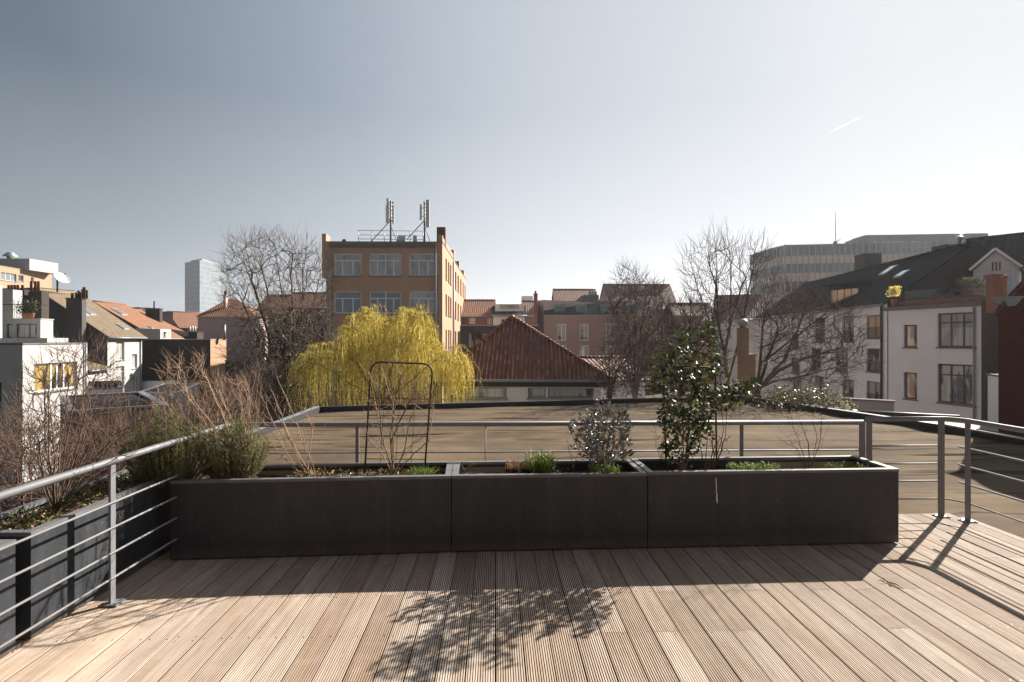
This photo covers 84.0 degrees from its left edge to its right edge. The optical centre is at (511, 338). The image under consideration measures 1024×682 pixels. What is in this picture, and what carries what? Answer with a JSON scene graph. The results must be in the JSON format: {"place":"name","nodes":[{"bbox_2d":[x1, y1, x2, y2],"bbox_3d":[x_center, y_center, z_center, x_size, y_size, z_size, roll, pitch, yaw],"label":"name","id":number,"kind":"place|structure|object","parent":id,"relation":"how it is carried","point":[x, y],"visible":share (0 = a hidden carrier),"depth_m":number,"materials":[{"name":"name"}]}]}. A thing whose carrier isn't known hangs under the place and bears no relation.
{"place":"outdoors","nodes":[
{"label":"outdoors","id":0,"kind":"place"},
{"bbox_2d":[0,252,57,287],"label":"apartment building","id":1,"kind":"structure","parent":0,"point":[20,272],"depth_m":73.39,"materials":[{"name":"paint"}]},
{"bbox_2d":[0,281,67,342],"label":"apartment building","id":2,"kind":"structure","parent":0,"point":[14,328],"depth_m":38.98,"materials":[{"name":"paint"}]},
{"bbox_2d":[17,324,36,337],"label":"window","id":3,"kind":"structure","parent":2,"relation":"in","point":[23,330],"depth_m":38.53,"materials":[{"name":"grey glass"}]},
{"bbox_2d":[17,297,43,317],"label":"potted plant","id":4,"kind":"object","parent":2,"relation":"on","point":[32,315],"visible":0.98,"depth_m":38.31,"materials":[{"name":"green plant"}]},
{"bbox_2d":[40,287,147,391],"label":"house","id":5,"kind":"structure","parent":0,"point":[76,314],"depth_m":48.59,"materials":[{"name":"white paint"}]},
{"bbox_2d":[87,380,122,393],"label":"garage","id":6,"kind":"structure","parent":0,"point":[115,387],"depth_m":34.85,"materials":[{"name":"grey glass"}]},
{"bbox_2d":[59,391,168,487],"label":"garage","id":7,"kind":"structure","parent":0,"point":[133,397],"depth_m":21.95,"materials":[{"name":"stone"}]},
{"bbox_2d":[92,300,184,338],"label":"roof","id":8,"kind":"structure","parent":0,"point":[147,327],"depth_m":62.44,"materials":[{"name":"tile"}]},
{"bbox_2d":[134,301,187,338],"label":"house","id":9,"kind":"structure","parent":0,"point":[155,314],"depth_m":70.00,"materials":[{"name":"tile"}]},
{"bbox_2d":[142,380,180,389],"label":"garden wall","id":10,"kind":"structure","parent":0,"point":[146,384],"depth_m":53.15,"materials":[{"name":"paint"}]},
{"bbox_2d":[138,383,199,425],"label":"garage","id":11,"kind":"structure","parent":0,"point":[154,391],"depth_m":45.05,"materials":[{"name":"beige concrete"}]},
{"bbox_2d":[142,324,226,406],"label":"warehouse","id":12,"kind":"structure","parent":0,"point":[152,350],"depth_m":55.39,"materials":[{"name":"brown brick"}]},
{"bbox_2d":[167,311,202,332],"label":"house","id":13,"kind":"structure","parent":0,"point":[183,320],"depth_m":86.27,"materials":[{"name":"tile"}]},
{"bbox_2d":[185,259,225,311],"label":"office tower","id":14,"kind":"structure","parent":0,"point":[200,290],"depth_m":410.16,"materials":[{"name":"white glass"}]},
{"bbox_2d":[195,291,271,359],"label":"house","id":15,"kind":"structure","parent":0,"point":[211,321],"depth_m":70.65,"materials":[{"name":"brick"}]},
{"bbox_2d":[256,294,290,357],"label":"house","id":16,"kind":"structure","parent":0,"point":[274,302],"depth_m":79.38,"materials":[{"name":"red brick"}]},
{"bbox_2d":[224,359,328,430],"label":"garden wall","id":17,"kind":"structure","parent":0,"point":[227,368],"depth_m":40.37,"materials":[{"name":"brick"}]},
{"bbox_2d":[280,292,325,359],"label":"house","id":18,"kind":"structure","parent":0,"point":[305,310],"depth_m":70.00,"materials":[{"name":"brick"}]},
{"bbox_2d":[0,384,713,512],"bbox_3d":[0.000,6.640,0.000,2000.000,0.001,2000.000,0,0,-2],"label":"ground","id":19,"kind":"structure","parent":0,"point":[646,395],"depth_m":44.54,"materials":[{"name":"soil"}]},
{"bbox_2d":[0,343,86,482],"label":"house extension","id":20,"kind":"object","parent":19,"relation":"on","point":[10,359],"visible":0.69,"depth_m":26.62,"materials":[{"name":"white paint"}]},
{"bbox_2d":[33,362,78,394],"bbox_3d":[-22.785,1.923,28.410,0.232,1.445,3.124,0,0,-5],"label":"window","id":21,"kind":"structure","parent":20,"relation":"in","point":[48,368],"depth_m":28.31,"materials":[{"name":"yellow glass"}]},
{"bbox_2d":[0,396,125,512],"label":"bare thicket","id":22,"kind":"object","parent":19,"relation":"on","point":[18,482],"visible":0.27,"depth_m":8.58,"materials":[{"name":"plant"}]},
{"bbox_2d":[0,407,142,490],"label":"bare thicket","id":23,"kind":"object","parent":19,"relation":"on","point":[70,440],"visible":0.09,"depth_m":15.87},
{"bbox_2d":[87,361,112,384],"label":"garden shed","id":24,"kind":"structure","parent":19,"relation":"on","point":[97,367],"depth_m":45.10,"materials":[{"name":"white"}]},
{"bbox_2d":[45,399,194,488],"bbox_3d":[-7.447,3.856,11.045,2.647,5.574,4.628,0,0,-39],"label":"bare thicket","id":25,"kind":"object","parent":19,"relation":"on","point":[124,431],"visible":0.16,"depth_m":10.71,"materials":[{"name":"plant"}]},
{"bbox_2d":[126,392,227,444],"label":"bare thicket","id":26,"kind":"object","parent":19,"relation":"on","point":[180,414],"visible":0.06,"depth_m":18.74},
{"bbox_2d":[163,373,277,444],"bbox_3d":[-7.154,3.642,13.911,2.754,6.000,4.676,0,0,-29],"label":"bare thicket","id":27,"kind":"object","parent":19,"relation":"on","point":[229,401],"visible":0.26,"depth_m":13.77,"materials":[{"name":"plant"}]},
{"bbox_2d":[223,356,313,428],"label":"bare thicket","id":28,"kind":"object","parent":19,"relation":"on","point":[276,392],"visible":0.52,"depth_m":20.96,"materials":[{"name":"plant"}]},
{"bbox_2d":[208,221,350,417],"bbox_3d":[-11.087,0.349,27.110,6.965,12.591,10.162,0,0,-16],"label":"bare tree","id":29,"kind":"object","parent":19,"relation":"on","point":[264,315],"visible":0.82,"depth_m":26.30,"materials":[{"name":"brown plant"}]},
{"bbox_2d":[242,312,322,417],"bbox_3d":[-11.008,2.968,27.202,3.925,8.674,4.482,0,0,-2],"label":"ivy","id":30,"kind":"object","parent":29,"relation":"attached to","point":[288,356],"visible":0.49,"depth_m":26.71,"materials":[{"name":"brown plant"}]},
{"bbox_2d":[279,303,482,415],"bbox_3d":[-5.328,2.599,23.075,8.347,8.098,6.267,0,0,-2],"label":"weeping willow","id":31,"kind":"object","parent":19,"relation":"on","point":[411,348],"visible":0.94,"depth_m":22.20,"materials":[{"name":"yellow plant"}]},
{"bbox_2d":[460,325,538,355],"bbox_3d":[-1.053,2.880,39.235,5.022,7.521,6.080,0,0,-6],"label":"house extension","id":32,"kind":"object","parent":19,"relation":"on","point":[471,336],"visible":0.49,"depth_m":36.13,"materials":[{"name":"brown brick"}]},
{"bbox_2d":[522,300,533,324],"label":"house","id":33,"kind":"structure","parent":19,"relation":"on","point":[529,317],"depth_m":74.83,"materials":[{"name":"red brick"}]},
{"bbox_2d":[192,395,1023,537],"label":"annexe building","id":34,"kind":"structure","parent":19,"relation":"on","point":[498,438],"depth_m":11.67,"materials":[{"name":"wood"}]},
{"bbox_2d":[0,513,1023,681],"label":"deck","id":35,"kind":"structure","parent":34,"relation":"on","point":[951,609],"depth_m":3.35,"materials":[{"name":"brown wood"}]},
{"bbox_2d":[0,539,15,657],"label":"planter","id":36,"kind":"object","parent":35,"relation":"on","point":[7,594],"visible":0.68,"depth_m":2.94,"materials":[{"name":"metal"}]},
{"bbox_2d":[0,459,203,638],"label":"planter","id":37,"kind":"object","parent":35,"relation":"on","point":[38,578],"visible":0.44,"depth_m":3.48,"materials":[{"name":"metal"}]},
{"bbox_2d":[0,466,150,529],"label":"ground cover","id":38,"kind":"object","parent":37,"relation":"in","point":[92,497],"visible":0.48,"depth_m":3.74,"materials":[{"name":"green plant"}]},
{"bbox_2d":[0,329,162,515],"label":"bare shrub","id":39,"kind":"object","parent":37,"relation":"in","point":[56,499],"visible":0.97,"depth_m":3.59,"materials":[{"name":"beige plant"}]},
{"bbox_2d":[170,461,452,558],"bbox_3d":[-1.515,1.339,4.538,2.064,0.578,0.526,0,0,-4],"label":"planter","id":40,"kind":"object","parent":35,"relation":"on","point":[271,510],"visible":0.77,"depth_m":4.28,"materials":[{"name":"metal"}]},
{"bbox_2d":[117,403,219,488],"bbox_3d":[-2.615,0.805,4.352,0.743,0.634,0.458,0,0,-2],"label":"rosemary bush","id":41,"kind":"object","parent":40,"relation":"in","point":[164,463],"visible":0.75,"depth_m":4.28,"materials":[{"name":"green plant"}]},
{"bbox_2d":[142,346,272,477],"bbox_3d":[-2.532,0.624,4.614,1.335,1.133,0.876,0,0,-2],"label":"bare shrub","id":42,"kind":"object","parent":40,"relation":"in","point":[247,474],"visible":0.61,"depth_m":4.49,"materials":[{"name":"beige plant"}]},
{"bbox_2d":[190,410,271,478],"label":"rosemary bush","id":43,"kind":"object","parent":40,"relation":"on","point":[218,471],"visible":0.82,"depth_m":4.39,"materials":[{"name":"green plant"}]},
{"bbox_2d":[239,373,326,476],"bbox_3d":[-1.828,0.696,4.527,0.731,0.928,0.389,0,0,-2],"label":"bare shrub","id":44,"kind":"object","parent":40,"relation":"in","point":[310,472],"visible":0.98,"depth_m":4.50,"materials":[{"name":"plant"}]},
{"bbox_2d":[287,464,442,476],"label":"ground cover","id":45,"kind":"object","parent":40,"relation":"in","point":[332,473],"visible":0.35,"depth_m":4.63,"materials":[{"name":"green plant"}]},
{"bbox_2d":[344,357,438,474],"bbox_3d":[-0.993,0.641,4.673,0.850,1.040,0.321,0,0,-2],"label":"climbing shrub","id":46,"kind":"object","parent":40,"relation":"in","point":[392,444],"visible":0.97,"depth_m":4.68,"materials":[{"name":"beige plant"}]},
{"bbox_2d":[364,361,432,472],"bbox_3d":[-0.941,0.688,4.704,0.572,1.005,0.026,0,0,-3],"label":"garden trellis","id":47,"kind":"object","parent":40,"relation":"in","point":[369,398],"visible":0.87,"depth_m":4.70,"materials":[{"name":"metal"}]},
{"bbox_2d":[0,420,864,648],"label":"terrace railing","id":48,"kind":"object","parent":35,"relation":"on","point":[112,601],"visible":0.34,"depth_m":3.99,"materials":[{"name":"metal"}]},
{"bbox_2d":[452,459,647,550],"bbox_3d":[0.284,1.339,4.660,1.536,0.578,0.563,0,0,-2],"label":"planter","id":49,"kind":"object","parent":35,"relation":"on","point":[495,506],"visible":0.95,"depth_m":4.40,"materials":[{"name":"metal"}]},
{"bbox_2d":[516,448,562,470],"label":"grass tuft","id":50,"kind":"object","parent":49,"relation":"in","point":[542,463],"visible":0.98,"depth_m":4.65,"materials":[{"name":"plant"}]},
{"bbox_2d":[568,396,634,471],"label":"silver leaved bush","id":51,"kind":"object","parent":49,"relation":"in","point":[602,440],"visible":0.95,"depth_m":4.70,"materials":[{"name":"beige plant"}]},
{"bbox_2d":[587,461,619,472],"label":"grass tuft","id":52,"kind":"object","parent":49,"relation":"on","point":[605,468],"visible":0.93,"depth_m":4.53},
{"bbox_2d":[630,455,898,546],"bbox_3d":[2.065,1.335,4.763,2.041,0.586,0.536,0,0,-3],"label":"planter","id":53,"kind":"object","parent":35,"relation":"on","point":[792,500],"visible":0.94,"depth_m":4.50,"materials":[{"name":"metal"}]},
{"bbox_2d":[662,365,717,470],"bbox_3d":[1.526,0.708,4.876,0.482,0.965,0.027,0,0,-3],"label":"garden trellis","id":54,"kind":"object","parent":53,"relation":"in","point":[715,416],"visible":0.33,"depth_m":4.88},
{"bbox_2d":[643,320,761,469],"bbox_3d":[1.570,0.522,4.785,1.025,1.359,0.792,0,0,-2],"label":"evergreen shrub","id":55,"kind":"object","parent":53,"relation":"in","point":[680,412],"visible":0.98,"depth_m":4.74,"materials":[{"name":"green plant"}]},
{"bbox_2d":[699,375,729,469],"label":"rose bush","id":56,"kind":"object","parent":53,"relation":"in","point":[712,464],"visible":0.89,"depth_m":4.70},
{"bbox_2d":[725,460,781,469],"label":"grass tuft","id":57,"kind":"object","parent":53,"relation":"on","point":[754,466],"visible":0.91,"depth_m":4.59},
{"bbox_2d":[771,403,830,468],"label":"bare shrub","id":58,"kind":"object","parent":53,"relation":"in","point":[805,436],"visible":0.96,"depth_m":4.78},
{"bbox_2d":[865,416,1023,522],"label":"terrace railing","id":59,"kind":"object","parent":35,"relation":"on","point":[941,420],"visible":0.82,"depth_m":5.21,"materials":[{"name":"metal"}]},
{"bbox_2d":[584,311,661,401],"bbox_3d":[4.243,2.795,21.923,3.186,7.698,8.766,0,0,12],"label":"bare tree","id":60,"kind":"object","parent":19,"relation":"on","point":[610,389],"visible":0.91,"depth_m":21.31,"materials":[{"name":"brown plant"}]},
{"bbox_2d":[595,253,683,397],"bbox_3d":[6.033,1.189,26.943,4.249,10.909,8.950,0,0,13],"label":"bare tree","id":61,"kind":"object","parent":19,"relation":"on","point":[634,295],"visible":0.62,"depth_m":26.44,"materials":[{"name":"grey plant"}]},
{"bbox_2d":[636,287,737,396],"bbox_3d":[7.149,2.254,23.146,4.211,8.785,9.405,0,0,16],"label":"bare tree","id":62,"kind":"object","parent":19,"relation":"on","point":[678,330],"visible":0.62,"depth_m":22.19,"materials":[{"name":"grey plant"}]},
{"bbox_2d":[671,214,781,395],"bbox_3d":[9.024,0.584,24.117,4.490,12.119,7.375,0,0,15],"label":"bare tree","id":63,"kind":"object","parent":19,"relation":"on","point":[717,301],"visible":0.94,"depth_m":23.80,"materials":[{"name":"brown plant"}]},
{"bbox_2d":[734,319,756,396],"bbox_3d":[9.126,2.927,22.266,0.644,7.426,0.580,0,0,-2],"label":"brick chimney","id":64,"kind":"object","parent":19,"relation":"on","point":[746,367],"visible":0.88,"depth_m":22.05,"materials":[{"name":"brick"}]},
{"bbox_2d":[752,380,866,412],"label":"flowering bush","id":65,"kind":"object","parent":19,"relation":"on","point":[792,397],"visible":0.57,"depth_m":17.01,"materials":[{"name":"green plant"}]},
{"bbox_2d":[739,258,886,397],"bbox_3d":[11.151,1.830,21.144,5.168,9.632,8.598,0,0,19],"label":"bare tree","id":66,"kind":"object","parent":19,"relation":"on","point":[777,369],"visible":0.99,"depth_m":20.52,"materials":[{"name":"brown plant"}]},
{"bbox_2d":[752,235,1023,409],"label":"townhouse","id":67,"kind":"structure","parent":19,"relation":"on","point":[870,279],"depth_m":39.30,"materials":[{"name":"white render"},{"name":"black slate"},{"name":"glass"}]},
{"bbox_2d":[831,288,858,302],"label":"window","id":68,"kind":"structure","parent":67,"relation":"in","point":[853,290],"depth_m":42.44,"materials":[{"name":"orange glass"}]},
{"bbox_2d":[841,379,853,405],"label":"window","id":69,"kind":"structure","parent":67,"relation":"in","point":[850,391],"depth_m":40.05,"materials":[{"name":"grey glass"}]},
{"bbox_2d":[865,348,879,373],"bbox_3d":[23.220,1.413,36.443,0.232,1.576,1.998,0,0,7],"label":"window","id":70,"kind":"structure","parent":67,"relation":"in","point":[875,366],"depth_m":36.62,"materials":[{"name":"grey glass"}]},
{"bbox_2d":[866,315,879,338],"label":"window","id":71,"kind":"structure","parent":67,"relation":"in","point":[875,319],"depth_m":36.62,"materials":[{"name":"orange glass"}]},
{"bbox_2d":[868,381,879,398],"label":"window","id":72,"kind":"structure","parent":67,"relation":"in","point":[873,387],"depth_m":36.63,"materials":[{"name":"grey glass"}]},
{"bbox_2d":[932,232,1023,261],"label":"house","id":73,"kind":"structure","parent":19,"relation":"on","point":[1011,245],"depth_m":41.97,"materials":[{"name":"brick"}]},
{"bbox_2d":[980,299,997,421],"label":"house","id":74,"kind":"structure","parent":19,"relation":"on","point":[989,342],"depth_m":28.64,"materials":[{"name":"brick"}]},
{"bbox_2d":[991,279,1023,434],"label":"house","id":75,"kind":"structure","parent":19,"relation":"on","point":[1009,312],"depth_m":12.11,"materials":[{"name":"red brick"}]},
{"bbox_2d":[322,227,465,405],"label":"apartment building","id":76,"kind":"structure","parent":0,"point":[392,276],"depth_m":48.02,"materials":[{"name":"brown brick"}]},
{"bbox_2d":[334,291,360,313],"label":"window","id":77,"kind":"structure","parent":76,"relation":"in","point":[346,302],"depth_m":48.05,"materials":[{"name":"grey glass"}]},
{"bbox_2d":[334,253,361,276],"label":"window","id":78,"kind":"structure","parent":76,"relation":"in","point":[350,264],"depth_m":48.05,"materials":[{"name":"grey glass"}]},
{"bbox_2d":[372,198,396,240],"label":"antenna mast","id":79,"kind":"object","parent":76,"relation":"on","point":[391,219],"visible":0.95,"depth_m":49.42,"materials":[{"name":"metal"}]},
{"bbox_2d":[368,253,401,276],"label":"window","id":80,"kind":"structure","parent":76,"relation":"in","point":[381,264],"depth_m":48.10,"materials":[{"name":"grey glass"}]},
{"bbox_2d":[370,291,400,313],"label":"window","id":81,"kind":"structure","parent":76,"relation":"in","point":[391,300],"depth_m":48.10,"materials":[{"name":"grey glass"}]},
{"bbox_2d":[407,200,429,240],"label":"antenna mast","id":82,"kind":"object","parent":76,"relation":"on","point":[427,210],"visible":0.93,"depth_m":49.43,"materials":[{"name":"metal"}]},
{"bbox_2d":[408,253,437,276],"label":"window","id":83,"kind":"structure","parent":76,"relation":"in","point":[420,264],"depth_m":48.15,"materials":[{"name":"grey glass"}]},
{"bbox_2d":[409,291,437,313],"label":"window","id":84,"kind":"structure","parent":76,"relation":"in","point":[415,297],"depth_m":48.15,"materials":[{"name":"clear glass"}]},
{"bbox_2d":[460,299,495,324],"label":"house","id":85,"kind":"structure","parent":0,"point":[476,311],"depth_m":70.86,"materials":[{"name":"red brick"}]},
{"bbox_2d":[491,304,526,324],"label":"house","id":86,"kind":"structure","parent":0,"point":[500,313],"depth_m":68.91,"materials":[{"name":"beige glass"}]},
{"bbox_2d":[0,0,1023,311],"label":"sky","id":87,"kind":"structure","parent":0,"point":[551,142],"materials":[{"name":"blue"}]},
{"bbox_2d":[433,314,613,402],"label":"pavilion","id":88,"kind":"structure","parent":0,"point":[512,357],"depth_m":24.45,"materials":[{"name":"tile"}]},
{"bbox_2d":[466,387,507,400],"bbox_3d":[-1.052,2.339,24.188,1.799,0.546,0.232,0,0,3],"label":"window","id":89,"kind":"structure","parent":88,"relation":"in","point":[487,392],"depth_m":24.26,"materials":[{"name":"clear glass"}]},
{"bbox_2d":[526,388,545,399],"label":"window","id":90,"kind":"structure","parent":88,"relation":"in","point":[533,393],"depth_m":24.15,"materials":[{"name":"clear glass"}]},
{"bbox_2d":[546,388,593,399],"bbox_3d":[2.479,2.321,23.998,2.052,0.499,0.232,0,0,3],"label":"window","id":91,"kind":"structure","parent":88,"relation":"in","point":[553,393],"depth_m":24.07,"materials":[{"name":"clear glass"}]},
{"bbox_2d":[552,289,598,300],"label":"house","id":92,"kind":"structure","parent":0,"point":[574,295],"depth_m":100.27,"materials":[{"name":"tile"}]},
{"bbox_2d":[579,355,650,398],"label":"house","id":93,"kind":"structure","parent":0,"point":[588,359],"depth_m":31.48,"materials":[{"name":"red ceramic"}]},
{"bbox_2d":[538,300,701,388],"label":"apartment building","id":94,"kind":"structure","parent":0,"point":[573,327],"depth_m":75.26,"materials":[{"name":"brown brick"}]},
{"bbox_2d":[557,324,565,340],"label":"window","id":95,"kind":"structure","parent":94,"relation":"in","point":[561,328],"depth_m":75.19,"materials":[{"name":"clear glass"}]},
{"bbox_2d":[580,324,588,340],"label":"window","id":96,"kind":"structure","parent":94,"relation":"in","point":[584,328],"depth_m":75.26,"materials":[{"name":"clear glass"}]},
{"bbox_2d":[599,284,676,314],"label":"house","id":97,"kind":"structure","parent":0,"point":[603,295],"depth_m":94.63,"materials":[{"name":"orange ceramic"}]},
{"bbox_2d":[665,303,713,382],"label":"house","id":98,"kind":"structure","parent":0,"point":[676,312],"depth_m":86.62,"materials":[{"name":"brown brick"}]},
{"bbox_2d":[713,294,762,395],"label":"house","id":99,"kind":"structure","parent":0,"point":[733,338],"depth_m":65.33,"materials":[{"name":"beige glass"}]},
{"bbox_2d":[750,212,987,310],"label":"office building","id":100,"kind":"structure","parent":0,"point":[819,261],"depth_m":149.34,"materials":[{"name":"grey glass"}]},
{"bbox_2d":[849,398,895,411],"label":"garden wall","id":101,"kind":"structure","parent":0,"point":[875,404],"depth_m":25.48,"materials":[{"name":"concrete"}]},
{"bbox_2d":[857,410,959,422],"bbox_3d":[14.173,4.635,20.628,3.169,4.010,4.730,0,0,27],"label":"handrail","id":102,"kind":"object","parent":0,"point":[885,413],"depth_m":20.28,"materials":[{"name":"metal"}]},
{"bbox_2d":[883,287,985,419],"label":"house","id":103,"kind":"structure","parent":0,"point":[934,364],"depth_m":31.66,"materials":[{"name":"white render"},{"name":"slate tile"},{"name":"glass"}]},
{"bbox_2d":[885,286,901,306],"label":"potted plant","id":104,"kind":"object","parent":103,"relation":"on","point":[894,291],"visible":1,"depth_m":34.11,"materials":[{"name":"plant"}]},
{"bbox_2d":[902,325,917,348],"bbox_3d":[23.221,-0.113,33.105,0.232,1.378,0.964,0,0,-14],"label":"window","id":105,"kind":"structure","parent":103,"relation":"in","point":[910,330],"depth_m":33.17,"materials":[{"name":"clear glass"}]},
{"bbox_2d":[902,372,917,400],"bbox_3d":[23.221,2.776,33.105,0.232,1.617,0.964,0,0,-14],"label":"window","id":106,"kind":"structure","parent":103,"relation":"in","point":[910,378],"depth_m":33.18,"materials":[{"name":"clear glass"}]},
{"bbox_2d":[936,312,976,348],"bbox_3d":[23.854,-0.430,30.520,0.232,1.933,2.159,0,0,-14],"label":"window","id":107,"kind":"structure","parent":103,"relation":"in","point":[955,329],"depth_m":30.62,"materials":[{"name":"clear glass"}]},
{"bbox_2d":[936,364,976,407],"bbox_3d":[23.854,2.477,30.520,0.232,2.208,2.159,0,0,-14],"label":"window","id":108,"kind":"structure","parent":103,"relation":"in","point":[955,380],"depth_m":30.62,"materials":[{"name":"clear glass"}]},
{"bbox_2d":[955,276,985,296],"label":"potted plant","id":109,"kind":"object","parent":103,"relation":"on","point":[972,283],"visible":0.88,"depth_m":30.87,"materials":[{"name":"green plant"}]},
{"bbox_2d":[968,248,1023,295],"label":"roof dormer","id":110,"kind":"structure","parent":103,"relation":"on","point":[995,261],"depth_m":32.61,"materials":[{"name":"white paint"}]},
{"bbox_2d":[983,274,1008,312],"bbox_3d":[22.555,-2.099,26.174,0.805,1.813,1.785,0,0,14],"label":"brick chimney","id":111,"kind":"object","parent":103,"relation":"on","point":[996,285],"visible":0.87,"depth_m":26.51,"materials":[{"name":"brick"}]},
{"bbox_2d":[986,373,997,422],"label":"garden wall","id":112,"kind":"structure","parent":0,"point":[993,397],"depth_m":21.57,"materials":[{"name":"paint"}]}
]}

